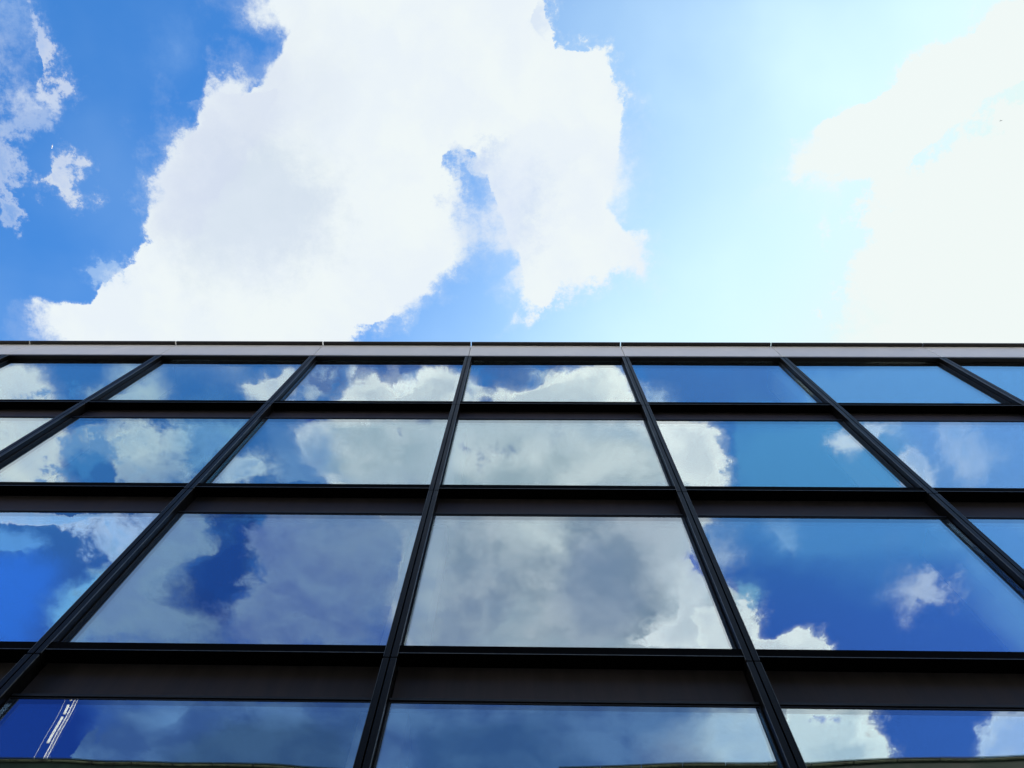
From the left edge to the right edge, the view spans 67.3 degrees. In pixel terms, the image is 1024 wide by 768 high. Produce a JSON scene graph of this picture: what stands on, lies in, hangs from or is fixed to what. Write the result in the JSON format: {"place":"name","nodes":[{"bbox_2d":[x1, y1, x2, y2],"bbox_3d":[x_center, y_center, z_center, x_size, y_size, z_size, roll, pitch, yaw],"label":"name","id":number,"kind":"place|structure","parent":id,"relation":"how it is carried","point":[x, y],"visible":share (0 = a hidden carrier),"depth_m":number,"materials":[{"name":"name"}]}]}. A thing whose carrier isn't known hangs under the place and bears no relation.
{"place":"outdoors","nodes":[
{"label":"outdoors","id":0,"kind":"place"},
{"bbox_2d":[0,0,1023,346],"label":"sky","id":1,"kind":"structure","parent":0,"point":[772,171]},
{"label":"pavement","id":2,"kind":"structure","parent":0,"visible":0},
{"bbox_2d":[0,341,1023,767],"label":"office building","id":3,"kind":"structure","parent":2,"relation":"on","point":[462,555],"depth_m":11.15,"materials":[{"name":"glass"}]},
{"bbox_2d":[0,417,53,426],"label":"window","id":4,"kind":"structure","parent":3,"relation":"in","point":[4,421],"depth_m":14.21,"materials":[{"name":"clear glass"}]},
{"bbox_2d":[0,359,146,399],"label":"window","id":5,"kind":"structure","parent":3,"relation":"in","point":[43,379],"depth_m":16.66,"materials":[{"name":"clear glass"}]},
{"bbox_2d":[0,512,159,515],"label":"window","id":6,"kind":"structure","parent":3,"relation":"in","point":[1,513],"depth_m":10.76,"materials":[{"name":"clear glass"}]},
{"bbox_2d":[0,417,249,465],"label":"window","id":7,"kind":"structure","parent":3,"relation":"in","point":[72,418],"depth_m":14.24,"materials":[{"name":"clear glass"}]},
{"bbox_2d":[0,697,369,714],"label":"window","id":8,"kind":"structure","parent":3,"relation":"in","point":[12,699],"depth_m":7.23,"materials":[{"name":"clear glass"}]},
{"bbox_2d":[100,360,304,399],"bbox_3d":[-6.420,-0.066,16.409,3.454,3.073,0.050,0,-71,1],"label":"window","id":9,"kind":"structure","parent":3,"relation":"in","point":[166,379],"depth_m":16.45,"materials":[{"name":"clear glass"}]},
{"bbox_2d":[61,513,421,641],"bbox_3d":[-2.976,2.298,9.310,3.454,2.955,0.050,0,-71,1],"label":"window","id":10,"kind":"structure","parent":3,"relation":"in","point":[175,517],"depth_m":10.68,"materials":[{"name":"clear glass"}]},
{"bbox_2d":[205,418,447,482],"bbox_3d":[-2.902,1.126,12.814,3.454,2.914,0.050,0,-71,1],"label":"window","id":11,"kind":"structure","parent":3,"relation":"in","point":[264,419],"depth_m":14.17,"materials":[{"name":"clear glass"}]},
{"bbox_2d":[280,360,463,399],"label":"window","id":12,"kind":"structure","parent":3,"relation":"in","point":[321,372],"depth_m":17.00,"materials":[{"name":"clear glass"}]},
{"bbox_2d":[462,361,637,401],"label":"window","id":13,"kind":"structure","parent":3,"relation":"in","point":[596,369],"depth_m":17.06,"materials":[{"name":"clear glass"}]},
{"bbox_2d":[441,419,671,485],"bbox_3d":[0.690,1.139,12.743,3.454,2.914,0.050,0,-71,1],"label":"window","id":14,"kind":"structure","parent":3,"relation":"in","point":[458,420],"depth_m":14.10,"materials":[{"name":"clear glass"}]},
{"bbox_2d":[403,515,736,648],"bbox_3d":[0.616,2.311,9.239,3.454,2.955,0.050,0,-71,1],"label":"window","id":15,"kind":"structure","parent":3,"relation":"in","point":[435,516],"depth_m":10.60,"materials":[{"name":"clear glass"}]},
{"bbox_2d":[373,702,784,767],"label":"window","id":16,"kind":"structure","parent":3,"relation":"in","point":[391,704],"depth_m":7.15,"materials":[{"name":"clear glass"}]},
{"bbox_2d":[630,361,823,402],"bbox_3d":[4.357,-0.027,16.195,3.454,3.073,0.050,0,-71,1],"label":"window","id":17,"kind":"structure","parent":3,"relation":"in","point":[760,374],"depth_m":16.74,"materials":[{"name":"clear glass"}]},
{"bbox_2d":[656,420,913,486],"bbox_3d":[4.282,1.152,12.671,3.454,2.914,0.050,0,-71,1],"label":"window","id":18,"kind":"structure","parent":3,"relation":"in","point":[898,474],"depth_m":14.02,"materials":[{"name":"blue glass"}]},
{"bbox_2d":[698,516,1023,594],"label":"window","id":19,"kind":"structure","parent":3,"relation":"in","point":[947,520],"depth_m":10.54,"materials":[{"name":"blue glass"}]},
{"bbox_2d":[792,362,1008,402],"bbox_3d":[7.949,-0.014,16.124,3.454,3.073,0.050,0,-71,1],"label":"window","id":20,"kind":"structure","parent":3,"relation":"in","point":[886,382],"depth_m":16.11,"materials":[{"name":"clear glass"}]},
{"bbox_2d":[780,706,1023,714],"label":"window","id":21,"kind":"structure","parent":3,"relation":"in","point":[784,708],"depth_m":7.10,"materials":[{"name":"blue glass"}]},
{"bbox_2d":[858,421,1023,423],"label":"window","id":22,"kind":"structure","parent":3,"relation":"in","point":[861,422],"depth_m":13.97,"materials":[{"name":"blue glass"}]},
{"bbox_2d":[954,362,1023,400],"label":"window","id":23,"kind":"structure","parent":3,"relation":"in","point":[1009,376],"depth_m":16.68,"materials":[{"name":"blue glass"}]},
{"bbox_2d":[967,518,1023,521],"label":"window","id":24,"kind":"structure","parent":3,"relation":"in","point":[970,519],"depth_m":10.51,"materials":[{"name":"blue glass"}]}
]}

